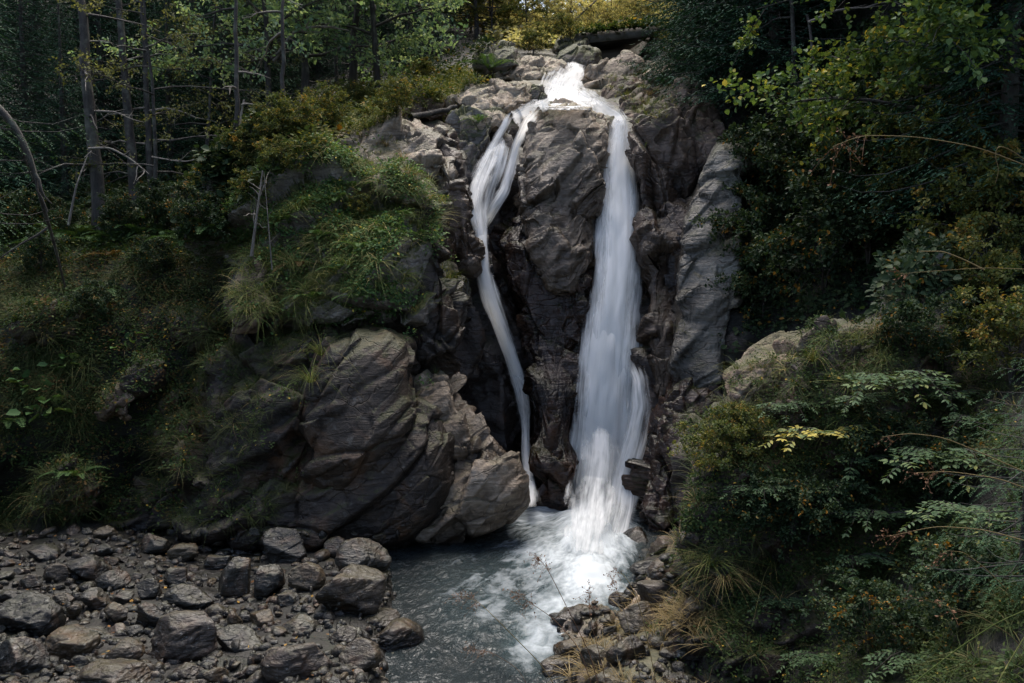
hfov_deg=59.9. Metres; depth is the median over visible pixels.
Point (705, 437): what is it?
bush
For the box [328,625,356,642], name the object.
stone
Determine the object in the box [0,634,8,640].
stone
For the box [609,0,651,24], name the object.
autumn bush
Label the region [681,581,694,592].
stone
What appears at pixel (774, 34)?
spruce tree
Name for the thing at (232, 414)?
grass
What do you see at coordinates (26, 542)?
stone
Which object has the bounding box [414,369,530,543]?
boulder
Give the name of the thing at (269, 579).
stone
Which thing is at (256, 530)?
stone
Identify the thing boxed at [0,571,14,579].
stone
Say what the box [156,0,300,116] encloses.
spruce tree
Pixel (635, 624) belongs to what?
boulder
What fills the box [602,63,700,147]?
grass
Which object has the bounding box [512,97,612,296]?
rock dome
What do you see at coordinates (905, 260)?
ground cover
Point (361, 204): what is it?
bush
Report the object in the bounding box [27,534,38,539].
stone
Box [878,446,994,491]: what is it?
leafy spray
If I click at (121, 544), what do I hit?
stone
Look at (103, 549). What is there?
stone
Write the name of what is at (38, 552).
stone
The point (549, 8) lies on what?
autumn bush
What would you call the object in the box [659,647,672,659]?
stone
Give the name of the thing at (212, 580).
stone
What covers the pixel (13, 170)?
spruce tree
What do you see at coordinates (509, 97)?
rock slab
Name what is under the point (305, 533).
stone
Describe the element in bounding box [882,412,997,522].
shrub
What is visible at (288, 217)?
fern
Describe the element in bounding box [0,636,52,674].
boulder
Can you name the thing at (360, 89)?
bush
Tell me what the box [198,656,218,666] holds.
stone
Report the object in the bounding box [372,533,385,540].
stone
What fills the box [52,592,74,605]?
stone
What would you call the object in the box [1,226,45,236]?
fern
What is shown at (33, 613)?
boulder
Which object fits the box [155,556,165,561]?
stone
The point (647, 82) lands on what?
boulder
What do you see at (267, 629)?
stone
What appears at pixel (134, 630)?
stone
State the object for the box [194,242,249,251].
fern
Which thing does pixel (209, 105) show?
twiggy tree
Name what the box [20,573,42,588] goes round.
stone
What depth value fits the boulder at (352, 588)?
12.38 m
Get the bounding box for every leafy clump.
[5,366,54,394]
[6,393,73,422]
[37,352,83,369]
[108,330,149,349]
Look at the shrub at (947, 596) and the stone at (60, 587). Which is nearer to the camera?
the shrub at (947, 596)
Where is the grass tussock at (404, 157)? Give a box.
[380,149,423,163]
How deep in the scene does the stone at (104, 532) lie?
16.16 m
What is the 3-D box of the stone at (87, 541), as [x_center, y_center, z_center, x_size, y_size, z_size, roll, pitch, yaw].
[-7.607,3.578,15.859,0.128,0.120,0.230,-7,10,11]
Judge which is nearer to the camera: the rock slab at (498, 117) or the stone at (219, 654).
the stone at (219, 654)
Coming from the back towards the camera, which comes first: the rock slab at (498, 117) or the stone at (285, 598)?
the rock slab at (498, 117)
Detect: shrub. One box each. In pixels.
[0,186,51,238]
[10,226,71,271]
[27,193,94,235]
[58,278,130,325]
[93,189,153,237]
[131,176,194,230]
[131,231,179,273]
[161,180,231,244]
[688,179,819,275]
[705,230,798,325]
[716,462,811,536]
[722,109,819,204]
[740,80,833,168]
[746,106,871,202]
[749,176,898,304]
[760,455,873,564]
[778,48,900,173]
[787,147,923,279]
[798,563,944,656]
[799,76,959,213]
[832,394,930,491]
[846,131,968,246]
[872,288,980,369]
[876,529,1005,658]
[878,245,953,324]
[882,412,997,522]
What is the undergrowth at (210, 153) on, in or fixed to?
on the terrain at (488, 390)
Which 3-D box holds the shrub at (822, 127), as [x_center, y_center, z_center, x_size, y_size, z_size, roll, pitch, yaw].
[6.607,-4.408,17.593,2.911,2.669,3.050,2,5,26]
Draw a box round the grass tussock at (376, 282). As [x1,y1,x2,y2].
[338,268,429,299]
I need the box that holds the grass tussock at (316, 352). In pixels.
[270,332,357,378]
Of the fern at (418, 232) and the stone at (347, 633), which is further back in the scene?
the fern at (418, 232)
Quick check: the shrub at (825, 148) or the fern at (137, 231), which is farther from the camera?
the fern at (137, 231)
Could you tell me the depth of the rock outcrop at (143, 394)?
17.10 m
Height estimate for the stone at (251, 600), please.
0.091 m
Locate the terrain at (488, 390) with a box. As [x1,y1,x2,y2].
[0,0,1023,682]
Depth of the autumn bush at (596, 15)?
48.73 m
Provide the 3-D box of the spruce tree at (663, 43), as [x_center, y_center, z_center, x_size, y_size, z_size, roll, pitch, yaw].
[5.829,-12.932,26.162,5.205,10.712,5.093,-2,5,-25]
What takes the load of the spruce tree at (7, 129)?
on the terrain at (488, 390)
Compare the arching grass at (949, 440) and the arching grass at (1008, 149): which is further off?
the arching grass at (949, 440)
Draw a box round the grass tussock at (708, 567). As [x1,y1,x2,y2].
[636,540,786,616]
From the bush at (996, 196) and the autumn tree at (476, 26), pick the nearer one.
the bush at (996, 196)
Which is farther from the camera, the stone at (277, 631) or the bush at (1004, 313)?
the stone at (277, 631)
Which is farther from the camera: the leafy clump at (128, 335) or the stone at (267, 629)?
the leafy clump at (128, 335)
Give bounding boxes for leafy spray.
[719,482,821,506]
[747,595,838,622]
[756,400,820,422]
[759,424,893,455]
[776,647,841,680]
[789,503,946,537]
[814,481,881,509]
[834,454,928,479]
[835,390,912,416]
[836,551,903,579]
[840,369,973,408]
[863,647,934,682]
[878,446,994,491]
[900,500,1013,544]
[904,436,945,467]
[909,541,939,571]
[927,389,991,414]
[940,412,1001,439]
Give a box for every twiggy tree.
[48,0,316,228]
[68,0,306,155]
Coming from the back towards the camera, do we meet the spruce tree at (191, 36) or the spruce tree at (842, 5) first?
the spruce tree at (191, 36)
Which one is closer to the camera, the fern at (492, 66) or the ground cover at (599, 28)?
the fern at (492, 66)
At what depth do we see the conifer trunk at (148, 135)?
24.58 m
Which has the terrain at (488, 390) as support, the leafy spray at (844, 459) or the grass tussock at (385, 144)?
the leafy spray at (844, 459)
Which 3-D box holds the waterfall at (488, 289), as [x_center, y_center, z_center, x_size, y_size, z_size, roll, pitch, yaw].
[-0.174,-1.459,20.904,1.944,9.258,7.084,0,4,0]
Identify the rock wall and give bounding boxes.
[621,377,725,530]
[625,76,725,261]
[629,197,686,507]
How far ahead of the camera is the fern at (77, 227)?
21.61 m
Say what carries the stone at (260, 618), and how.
on the terrain at (488, 390)
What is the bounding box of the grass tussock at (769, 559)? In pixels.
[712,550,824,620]
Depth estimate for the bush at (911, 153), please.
13.92 m
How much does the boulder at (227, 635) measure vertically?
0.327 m
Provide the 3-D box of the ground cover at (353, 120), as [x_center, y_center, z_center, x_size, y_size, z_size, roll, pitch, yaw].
[-3.498,-6.981,25.590,6.288,5.878,16.761,0,4,0]
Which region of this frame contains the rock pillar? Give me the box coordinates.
[489,207,601,510]
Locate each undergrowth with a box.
[0,29,514,310]
[0,144,232,308]
[0,185,242,525]
[476,0,681,49]
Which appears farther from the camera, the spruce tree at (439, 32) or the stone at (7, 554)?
the spruce tree at (439, 32)
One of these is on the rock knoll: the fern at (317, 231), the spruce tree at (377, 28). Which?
the fern at (317, 231)
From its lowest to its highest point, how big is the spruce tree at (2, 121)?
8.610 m
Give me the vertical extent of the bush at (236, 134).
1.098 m
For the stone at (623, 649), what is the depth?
9.88 m
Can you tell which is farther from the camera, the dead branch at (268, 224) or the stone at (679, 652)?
the dead branch at (268, 224)
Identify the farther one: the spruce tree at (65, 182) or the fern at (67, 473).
the spruce tree at (65, 182)
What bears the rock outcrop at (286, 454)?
on the terrain at (488, 390)
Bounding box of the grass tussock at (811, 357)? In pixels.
[758,343,857,381]
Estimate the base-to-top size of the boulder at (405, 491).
3.261 m
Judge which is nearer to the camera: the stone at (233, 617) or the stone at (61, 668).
the stone at (61, 668)
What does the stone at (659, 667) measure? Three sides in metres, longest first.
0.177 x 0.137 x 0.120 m
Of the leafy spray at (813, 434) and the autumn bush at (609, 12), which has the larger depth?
the autumn bush at (609, 12)
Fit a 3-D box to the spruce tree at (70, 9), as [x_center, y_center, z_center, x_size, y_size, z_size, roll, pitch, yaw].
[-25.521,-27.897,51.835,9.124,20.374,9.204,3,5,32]
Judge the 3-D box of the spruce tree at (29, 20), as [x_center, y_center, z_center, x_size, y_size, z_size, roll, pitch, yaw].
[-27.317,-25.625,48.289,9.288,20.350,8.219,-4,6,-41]
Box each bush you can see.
[187,166,202,197]
[207,122,263,164]
[227,168,272,208]
[238,89,326,138]
[252,134,303,171]
[292,80,354,126]
[298,140,328,173]
[332,78,374,105]
[338,190,374,217]
[368,76,415,115]
[406,56,439,80]
[440,0,490,32]
[454,0,516,37]
[468,0,538,22]
[475,0,559,41]
[485,0,515,17]
[518,20,557,53]
[521,0,583,26]
[533,0,574,20]
[542,0,598,37]
[542,13,581,43]
[545,0,602,21]
[561,0,644,28]
[563,0,614,30]
[573,0,620,33]
[580,0,645,26]
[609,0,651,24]
[627,0,659,20]
[641,19,672,51]
[660,33,701,59]
[666,401,780,478]
[710,398,772,443]
[865,86,1009,218]
[890,136,1023,251]
[941,209,1023,316]
[941,282,1023,384]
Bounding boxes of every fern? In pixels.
[0,412,25,426]
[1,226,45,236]
[12,232,56,242]
[34,460,106,479]
[37,223,79,230]
[48,229,103,241]
[53,224,98,233]
[53,230,91,239]
[70,282,125,295]
[72,235,119,245]
[77,248,134,259]
[84,230,136,241]
[115,224,167,234]
[125,234,171,242]
[144,230,213,246]
[146,228,174,234]
[171,229,220,239]
[182,218,232,233]
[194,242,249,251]
[248,280,280,287]
[266,215,310,225]
[272,256,319,270]
[279,289,329,302]
[288,196,325,203]
[303,229,338,238]
[316,263,358,272]
[317,192,356,203]
[330,241,368,249]
[334,293,376,299]
[336,181,374,190]
[352,211,380,217]
[362,227,384,234]
[381,210,412,217]
[408,230,430,237]
[456,53,518,72]
[459,114,490,122]
[827,577,881,617]
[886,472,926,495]
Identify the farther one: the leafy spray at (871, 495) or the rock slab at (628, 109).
the rock slab at (628, 109)
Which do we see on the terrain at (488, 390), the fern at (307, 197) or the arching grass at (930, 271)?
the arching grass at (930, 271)
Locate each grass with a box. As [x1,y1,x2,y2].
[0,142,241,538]
[154,217,355,547]
[189,113,470,396]
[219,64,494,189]
[445,589,552,682]
[460,641,525,682]
[502,588,590,682]
[524,552,597,682]
[540,448,814,682]
[573,580,605,681]
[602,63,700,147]
[603,568,655,681]
[606,573,640,680]
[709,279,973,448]
[809,125,1023,185]
[872,433,1023,471]
[873,526,1023,553]
[886,267,1023,286]
[900,459,1023,493]
[904,595,1023,649]
[913,610,1023,682]
[919,251,984,269]
[926,551,1004,587]
[995,146,1023,182]
[997,638,1023,682]
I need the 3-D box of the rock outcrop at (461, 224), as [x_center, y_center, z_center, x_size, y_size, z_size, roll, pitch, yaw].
[-1.518,-3.303,21.077,1.936,3.944,3.985,0,4,0]
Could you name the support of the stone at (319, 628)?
on the terrain at (488, 390)
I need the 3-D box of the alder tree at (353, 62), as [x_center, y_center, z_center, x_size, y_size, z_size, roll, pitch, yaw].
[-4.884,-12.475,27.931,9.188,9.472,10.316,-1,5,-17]
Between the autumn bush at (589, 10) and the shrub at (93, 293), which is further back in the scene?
the autumn bush at (589, 10)
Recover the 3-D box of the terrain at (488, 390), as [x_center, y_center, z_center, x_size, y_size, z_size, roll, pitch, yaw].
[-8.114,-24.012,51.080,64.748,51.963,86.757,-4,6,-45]
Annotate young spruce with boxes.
[912,357,1023,605]
[935,421,1023,611]
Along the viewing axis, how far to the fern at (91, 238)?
20.84 m
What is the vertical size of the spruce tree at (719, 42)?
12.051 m
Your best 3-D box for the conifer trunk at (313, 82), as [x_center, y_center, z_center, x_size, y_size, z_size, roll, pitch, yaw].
[-7.005,-9.497,28.005,3.322,5.015,1.103,-2,5,-20]
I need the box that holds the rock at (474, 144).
[445,105,504,173]
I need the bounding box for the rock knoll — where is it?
[185,124,461,333]
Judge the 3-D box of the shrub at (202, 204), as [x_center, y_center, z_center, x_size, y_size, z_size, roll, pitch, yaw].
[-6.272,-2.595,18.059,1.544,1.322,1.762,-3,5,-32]
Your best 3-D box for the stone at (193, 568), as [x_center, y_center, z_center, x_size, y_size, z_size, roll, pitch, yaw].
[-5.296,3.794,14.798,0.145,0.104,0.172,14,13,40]
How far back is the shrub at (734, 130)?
18.91 m
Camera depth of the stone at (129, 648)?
10.97 m
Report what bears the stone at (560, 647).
on the terrain at (488, 390)
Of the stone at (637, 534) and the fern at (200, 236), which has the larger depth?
the fern at (200, 236)
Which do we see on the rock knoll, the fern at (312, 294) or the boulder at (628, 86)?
the fern at (312, 294)
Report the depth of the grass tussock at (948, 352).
10.56 m
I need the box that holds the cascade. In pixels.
[512,62,624,128]
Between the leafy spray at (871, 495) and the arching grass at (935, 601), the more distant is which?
the leafy spray at (871, 495)
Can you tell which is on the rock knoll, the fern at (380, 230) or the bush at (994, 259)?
the fern at (380, 230)
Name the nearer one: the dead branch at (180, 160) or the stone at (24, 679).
the stone at (24, 679)
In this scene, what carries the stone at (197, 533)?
on the rock outcrop at (286, 454)
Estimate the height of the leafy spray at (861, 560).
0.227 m
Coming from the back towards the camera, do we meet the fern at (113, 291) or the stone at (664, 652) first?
the fern at (113, 291)
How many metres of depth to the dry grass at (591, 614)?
5.45 m
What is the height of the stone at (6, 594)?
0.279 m
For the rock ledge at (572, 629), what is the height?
1.513 m
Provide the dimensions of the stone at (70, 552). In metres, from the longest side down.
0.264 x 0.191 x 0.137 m
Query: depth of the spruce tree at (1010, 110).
13.13 m
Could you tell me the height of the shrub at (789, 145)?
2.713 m
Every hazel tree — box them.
[702,0,1023,179]
[873,0,1023,134]
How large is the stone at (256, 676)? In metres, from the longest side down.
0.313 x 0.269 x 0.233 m
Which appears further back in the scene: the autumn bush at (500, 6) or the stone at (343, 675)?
the autumn bush at (500, 6)
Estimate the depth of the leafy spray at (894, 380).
9.80 m
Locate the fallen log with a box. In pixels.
[407,105,457,119]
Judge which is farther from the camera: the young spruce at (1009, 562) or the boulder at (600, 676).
the boulder at (600, 676)
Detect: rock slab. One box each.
[334,107,457,184]
[372,163,432,208]
[445,78,532,114]
[455,229,484,278]
[471,105,509,132]
[492,55,566,81]
[619,84,661,117]
[667,142,752,388]
[722,329,807,420]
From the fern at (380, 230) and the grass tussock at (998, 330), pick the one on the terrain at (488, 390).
the grass tussock at (998, 330)
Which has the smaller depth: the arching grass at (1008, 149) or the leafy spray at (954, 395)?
the arching grass at (1008, 149)
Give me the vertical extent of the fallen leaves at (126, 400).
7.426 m
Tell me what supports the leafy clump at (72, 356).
on the terrain at (488, 390)
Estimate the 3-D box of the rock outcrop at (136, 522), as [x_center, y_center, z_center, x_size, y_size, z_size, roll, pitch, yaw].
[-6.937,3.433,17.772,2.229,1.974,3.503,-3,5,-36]
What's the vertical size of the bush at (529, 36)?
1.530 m
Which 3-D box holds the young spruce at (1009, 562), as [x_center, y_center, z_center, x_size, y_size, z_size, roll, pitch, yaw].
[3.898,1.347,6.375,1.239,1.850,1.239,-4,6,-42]
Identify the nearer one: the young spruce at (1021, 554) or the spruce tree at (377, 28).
the young spruce at (1021, 554)
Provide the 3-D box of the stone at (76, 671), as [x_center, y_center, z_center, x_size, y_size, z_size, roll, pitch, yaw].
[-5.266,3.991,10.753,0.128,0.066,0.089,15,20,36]
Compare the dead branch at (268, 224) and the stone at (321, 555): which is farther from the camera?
the dead branch at (268, 224)
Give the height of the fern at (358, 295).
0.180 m
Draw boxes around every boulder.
[0,590,66,637]
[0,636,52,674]
[44,624,100,658]
[77,658,151,682]
[150,610,217,661]
[161,583,213,608]
[216,624,262,651]
[259,642,331,682]
[261,527,307,562]
[293,396,456,550]
[297,325,420,490]
[314,563,386,615]
[334,537,391,571]
[363,607,400,629]
[373,617,424,650]
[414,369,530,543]
[472,40,521,78]
[529,84,547,104]
[540,655,577,676]
[550,604,591,627]
[552,36,592,55]
[556,44,601,70]
[580,50,644,87]
[585,666,623,682]
[591,75,642,98]
[617,601,660,635]
[635,60,680,87]
[636,580,670,608]
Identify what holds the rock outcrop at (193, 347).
on the terrain at (488, 390)
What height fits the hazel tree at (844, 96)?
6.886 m
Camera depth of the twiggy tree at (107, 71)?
20.91 m
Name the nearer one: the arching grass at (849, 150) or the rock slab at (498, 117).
the arching grass at (849, 150)
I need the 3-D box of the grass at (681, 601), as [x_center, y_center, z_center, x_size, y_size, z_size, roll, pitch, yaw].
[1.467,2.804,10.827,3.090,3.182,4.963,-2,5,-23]
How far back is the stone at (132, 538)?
16.23 m
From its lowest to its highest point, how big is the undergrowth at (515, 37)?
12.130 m
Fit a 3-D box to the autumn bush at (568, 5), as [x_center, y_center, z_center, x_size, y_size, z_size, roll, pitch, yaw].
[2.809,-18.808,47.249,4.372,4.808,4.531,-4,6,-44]
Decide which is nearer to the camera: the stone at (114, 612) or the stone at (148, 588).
the stone at (114, 612)
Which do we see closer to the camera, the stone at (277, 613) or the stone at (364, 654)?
the stone at (364, 654)
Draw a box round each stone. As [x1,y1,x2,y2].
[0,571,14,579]
[0,589,22,602]
[0,625,7,632]
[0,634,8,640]
[0,674,9,680]
[2,559,15,566]
[4,552,12,556]
[9,544,20,548]
[13,568,23,574]
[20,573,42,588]
[20,677,28,682]
[22,540,30,544]
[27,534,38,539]
[27,543,61,561]
[38,526,57,537]
[40,585,49,590]
[40,670,52,677]
[43,563,69,582]
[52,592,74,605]
[53,664,68,673]
[54,584,65,589]
[57,678,74,682]
[65,548,79,555]
[66,524,80,535]
[66,554,112,580]
[66,603,81,618]
[71,668,79,674]
[79,587,111,610]
[81,527,93,534]
[82,538,89,544]
[83,611,90,617]
[85,626,110,634]
[93,525,117,538]
[95,543,115,555]
[95,569,130,590]
[103,602,128,622]
[104,637,144,659]
[107,557,119,565]
[110,623,125,632]
[112,590,134,603]
[115,542,126,546]
[118,557,128,562]
[123,620,129,625]
[124,530,134,534]
[127,536,136,541]
[127,583,134,587]
[127,624,143,635]
[131,571,142,580]
[133,597,140,603]
[134,602,163,628]
[137,577,159,599]
[139,638,146,642]
[141,533,171,553]
[142,560,155,567]
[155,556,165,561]
[156,566,165,573]
[164,567,187,584]
[167,543,198,561]
[172,663,203,678]
[181,530,190,534]
[189,565,198,570]
[192,527,202,537]
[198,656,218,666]
[202,666,228,681]
[203,554,231,569]
[204,604,229,618]
[207,578,216,585]
[211,528,218,533]
[216,651,222,657]
[218,557,250,597]
[227,611,242,624]
[229,661,240,668]
[230,547,254,553]
[230,671,243,678]
[239,528,249,534]
[240,603,250,610]
[245,670,267,682]
[247,598,256,603]
[249,527,261,536]
[250,609,273,627]
[250,653,263,662]
[254,564,285,598]
[260,555,266,561]
[264,627,270,632]
[266,636,275,641]
[271,626,286,636]
[274,611,282,616]
[277,590,296,606]
[282,614,318,634]
[288,562,325,590]
[293,605,301,611]
[299,597,307,604]
[301,530,309,536]
[314,549,329,561]
[315,625,322,631]
[323,536,345,558]
[327,676,341,682]
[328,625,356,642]
[338,637,382,671]
[340,672,348,679]
[347,679,356,682]
[350,531,358,536]
[353,668,363,678]
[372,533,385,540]
[553,637,586,657]
[580,644,608,669]
[599,607,610,613]
[601,625,616,636]
[605,614,612,623]
[605,634,645,665]
[608,591,624,607]
[623,526,648,541]
[629,559,653,575]
[644,679,657,682]
[646,558,663,579]
[648,535,669,554]
[653,661,664,672]
[657,629,665,635]
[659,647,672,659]
[666,678,681,682]
[670,620,680,630]
[673,637,680,642]
[674,596,707,626]
[676,530,689,551]
[676,649,686,657]
[676,671,684,678]
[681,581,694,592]
[683,564,690,571]
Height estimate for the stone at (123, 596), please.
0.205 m
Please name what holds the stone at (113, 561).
on the terrain at (488, 390)
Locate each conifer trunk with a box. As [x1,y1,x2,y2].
[19,0,161,229]
[71,0,170,206]
[97,0,215,188]
[188,0,302,144]
[230,0,285,107]
[242,3,340,102]
[334,1,372,94]
[756,0,840,87]
[806,1,915,116]
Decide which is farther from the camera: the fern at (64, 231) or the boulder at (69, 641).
the fern at (64, 231)
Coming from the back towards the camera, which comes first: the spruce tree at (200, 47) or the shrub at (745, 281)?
the spruce tree at (200, 47)
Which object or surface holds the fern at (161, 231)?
on the terrain at (488, 390)
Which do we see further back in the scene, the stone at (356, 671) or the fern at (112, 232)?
the fern at (112, 232)
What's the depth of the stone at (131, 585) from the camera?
13.64 m
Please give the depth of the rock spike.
16.83 m
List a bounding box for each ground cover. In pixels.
[179,210,344,525]
[212,34,500,172]
[573,14,683,35]
[645,303,1023,682]
[703,246,984,431]
[711,0,1023,352]
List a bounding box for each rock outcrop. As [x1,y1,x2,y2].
[4,300,87,346]
[29,458,107,521]
[94,383,134,421]
[103,476,185,532]
[119,354,167,398]
[147,389,200,475]
[163,308,218,353]
[172,323,337,551]
[389,84,446,121]
[391,205,472,379]
[421,125,485,263]
[658,397,905,682]
[775,311,971,481]
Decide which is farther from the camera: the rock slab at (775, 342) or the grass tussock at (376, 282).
the grass tussock at (376, 282)
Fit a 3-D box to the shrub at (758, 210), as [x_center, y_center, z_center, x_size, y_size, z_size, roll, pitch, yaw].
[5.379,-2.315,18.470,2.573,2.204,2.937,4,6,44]
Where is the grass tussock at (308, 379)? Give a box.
[265,363,368,410]
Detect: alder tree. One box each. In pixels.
[67,0,374,109]
[174,0,451,101]
[258,0,470,92]
[273,0,468,88]
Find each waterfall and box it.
[470,112,535,504]
[565,120,645,551]
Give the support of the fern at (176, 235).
on the terrain at (488, 390)
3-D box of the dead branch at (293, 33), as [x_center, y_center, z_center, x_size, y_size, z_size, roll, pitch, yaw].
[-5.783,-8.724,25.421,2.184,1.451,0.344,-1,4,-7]
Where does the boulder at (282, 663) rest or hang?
on the terrain at (488, 390)
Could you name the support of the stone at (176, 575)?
on the terrain at (488, 390)
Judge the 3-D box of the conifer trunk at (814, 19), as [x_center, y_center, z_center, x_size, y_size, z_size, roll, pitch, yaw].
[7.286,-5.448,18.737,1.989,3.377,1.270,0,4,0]
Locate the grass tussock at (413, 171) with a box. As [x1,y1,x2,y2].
[385,168,430,180]
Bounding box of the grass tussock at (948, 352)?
[899,335,1005,384]
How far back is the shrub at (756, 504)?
10.09 m
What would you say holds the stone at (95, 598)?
on the terrain at (488, 390)
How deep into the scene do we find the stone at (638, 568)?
14.63 m
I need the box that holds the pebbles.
[0,527,702,682]
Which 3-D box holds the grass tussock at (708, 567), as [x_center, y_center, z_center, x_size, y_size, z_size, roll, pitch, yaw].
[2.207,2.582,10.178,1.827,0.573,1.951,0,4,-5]
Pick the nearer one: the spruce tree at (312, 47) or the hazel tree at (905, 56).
the hazel tree at (905, 56)
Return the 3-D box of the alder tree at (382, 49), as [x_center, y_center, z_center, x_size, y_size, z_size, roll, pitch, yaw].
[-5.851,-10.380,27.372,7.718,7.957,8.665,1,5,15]
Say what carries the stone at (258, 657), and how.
on the terrain at (488, 390)
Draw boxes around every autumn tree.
[403,0,536,39]
[429,0,527,25]
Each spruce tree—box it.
[0,0,75,52]
[0,0,83,178]
[0,0,86,189]
[0,0,101,249]
[0,0,139,145]
[0,0,171,178]
[0,2,61,210]
[0,11,58,193]
[13,0,113,205]
[16,1,116,24]
[28,0,197,121]
[30,0,164,180]
[73,0,245,145]
[103,0,188,160]
[110,0,212,180]
[133,0,242,153]
[155,0,257,104]
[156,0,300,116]
[174,0,262,141]
[186,0,274,80]
[199,0,300,121]
[228,0,323,101]
[242,0,369,78]
[285,0,349,83]
[315,0,397,79]
[327,0,437,50]
[357,0,422,56]
[379,0,469,58]
[382,0,445,69]
[410,0,472,34]
[444,0,500,18]
[616,0,738,86]
[627,0,786,86]
[642,0,834,101]
[653,0,875,121]
[718,0,857,49]
[822,0,1023,233]
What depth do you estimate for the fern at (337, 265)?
16.60 m
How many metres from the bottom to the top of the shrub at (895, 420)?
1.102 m
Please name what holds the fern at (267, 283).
on the rock knoll
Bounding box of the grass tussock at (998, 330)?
[959,308,1023,342]
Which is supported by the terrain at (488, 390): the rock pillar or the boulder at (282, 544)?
the boulder at (282, 544)
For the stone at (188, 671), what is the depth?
10.58 m
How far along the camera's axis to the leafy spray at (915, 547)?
8.96 m
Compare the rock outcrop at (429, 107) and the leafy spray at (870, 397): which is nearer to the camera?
the leafy spray at (870, 397)
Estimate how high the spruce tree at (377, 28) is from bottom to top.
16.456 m
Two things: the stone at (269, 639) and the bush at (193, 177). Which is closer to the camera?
the stone at (269, 639)
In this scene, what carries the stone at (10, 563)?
on the terrain at (488, 390)
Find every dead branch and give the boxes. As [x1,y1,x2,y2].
[0,105,65,287]
[67,155,87,225]
[88,142,148,183]
[151,152,197,161]
[239,99,253,123]
[245,170,266,255]
[248,172,276,269]
[272,11,348,61]
[573,0,596,20]
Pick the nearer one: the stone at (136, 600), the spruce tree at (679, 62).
the stone at (136, 600)
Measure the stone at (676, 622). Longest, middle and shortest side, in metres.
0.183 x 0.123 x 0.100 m
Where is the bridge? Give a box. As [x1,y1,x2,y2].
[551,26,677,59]
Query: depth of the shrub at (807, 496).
9.94 m
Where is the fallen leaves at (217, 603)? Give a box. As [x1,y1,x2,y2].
[19,489,381,679]
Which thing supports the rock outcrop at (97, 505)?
on the terrain at (488, 390)
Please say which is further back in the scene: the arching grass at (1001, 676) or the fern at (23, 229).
the fern at (23, 229)
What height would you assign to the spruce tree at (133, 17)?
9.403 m
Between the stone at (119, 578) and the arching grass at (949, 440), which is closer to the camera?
the arching grass at (949, 440)
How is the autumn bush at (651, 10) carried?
on the terrain at (488, 390)
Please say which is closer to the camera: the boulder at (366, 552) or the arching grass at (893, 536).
the arching grass at (893, 536)
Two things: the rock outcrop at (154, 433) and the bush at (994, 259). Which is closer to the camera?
the bush at (994, 259)
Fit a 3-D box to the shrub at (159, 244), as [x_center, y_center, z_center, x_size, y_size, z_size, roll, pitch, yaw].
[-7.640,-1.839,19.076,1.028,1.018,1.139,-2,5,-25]
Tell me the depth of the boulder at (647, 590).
11.77 m
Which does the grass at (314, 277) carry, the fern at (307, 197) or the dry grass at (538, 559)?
the fern at (307, 197)
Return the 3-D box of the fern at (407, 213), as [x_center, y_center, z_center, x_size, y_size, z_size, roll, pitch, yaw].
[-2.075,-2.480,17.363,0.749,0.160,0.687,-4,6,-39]
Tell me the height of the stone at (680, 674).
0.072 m
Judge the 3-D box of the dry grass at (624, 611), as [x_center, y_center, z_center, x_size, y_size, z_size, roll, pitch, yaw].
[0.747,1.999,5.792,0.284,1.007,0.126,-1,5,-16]
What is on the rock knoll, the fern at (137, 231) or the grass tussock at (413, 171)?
the grass tussock at (413, 171)
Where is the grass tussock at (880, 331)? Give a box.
[857,323,905,343]
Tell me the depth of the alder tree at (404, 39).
27.62 m
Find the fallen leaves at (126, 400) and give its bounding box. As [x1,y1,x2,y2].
[0,214,237,531]
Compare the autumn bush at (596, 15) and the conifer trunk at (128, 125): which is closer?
the conifer trunk at (128, 125)
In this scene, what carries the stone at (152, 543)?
on the terrain at (488, 390)
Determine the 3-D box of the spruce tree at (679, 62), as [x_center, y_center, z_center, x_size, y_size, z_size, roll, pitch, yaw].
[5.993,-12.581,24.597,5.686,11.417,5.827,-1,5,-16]
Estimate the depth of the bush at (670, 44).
28.92 m
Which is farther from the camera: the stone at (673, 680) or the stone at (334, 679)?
the stone at (334, 679)
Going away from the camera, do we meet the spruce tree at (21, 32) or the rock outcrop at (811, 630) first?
the rock outcrop at (811, 630)
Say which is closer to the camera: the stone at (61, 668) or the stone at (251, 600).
the stone at (61, 668)
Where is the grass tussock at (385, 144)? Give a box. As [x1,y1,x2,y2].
[372,136,393,146]
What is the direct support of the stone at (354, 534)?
on the boulder at (405, 491)
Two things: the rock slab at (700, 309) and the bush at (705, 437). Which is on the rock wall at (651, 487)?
the rock slab at (700, 309)
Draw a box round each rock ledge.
[558,604,615,640]
[615,577,649,621]
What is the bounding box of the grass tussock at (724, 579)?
[683,566,787,601]
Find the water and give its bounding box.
[384,483,676,682]
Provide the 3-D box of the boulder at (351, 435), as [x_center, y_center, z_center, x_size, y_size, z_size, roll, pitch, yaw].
[-3.091,1.432,17.073,2.759,3.440,3.930,0,4,0]
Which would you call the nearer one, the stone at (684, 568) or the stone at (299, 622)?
the stone at (684, 568)
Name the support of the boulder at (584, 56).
on the terrain at (488, 390)

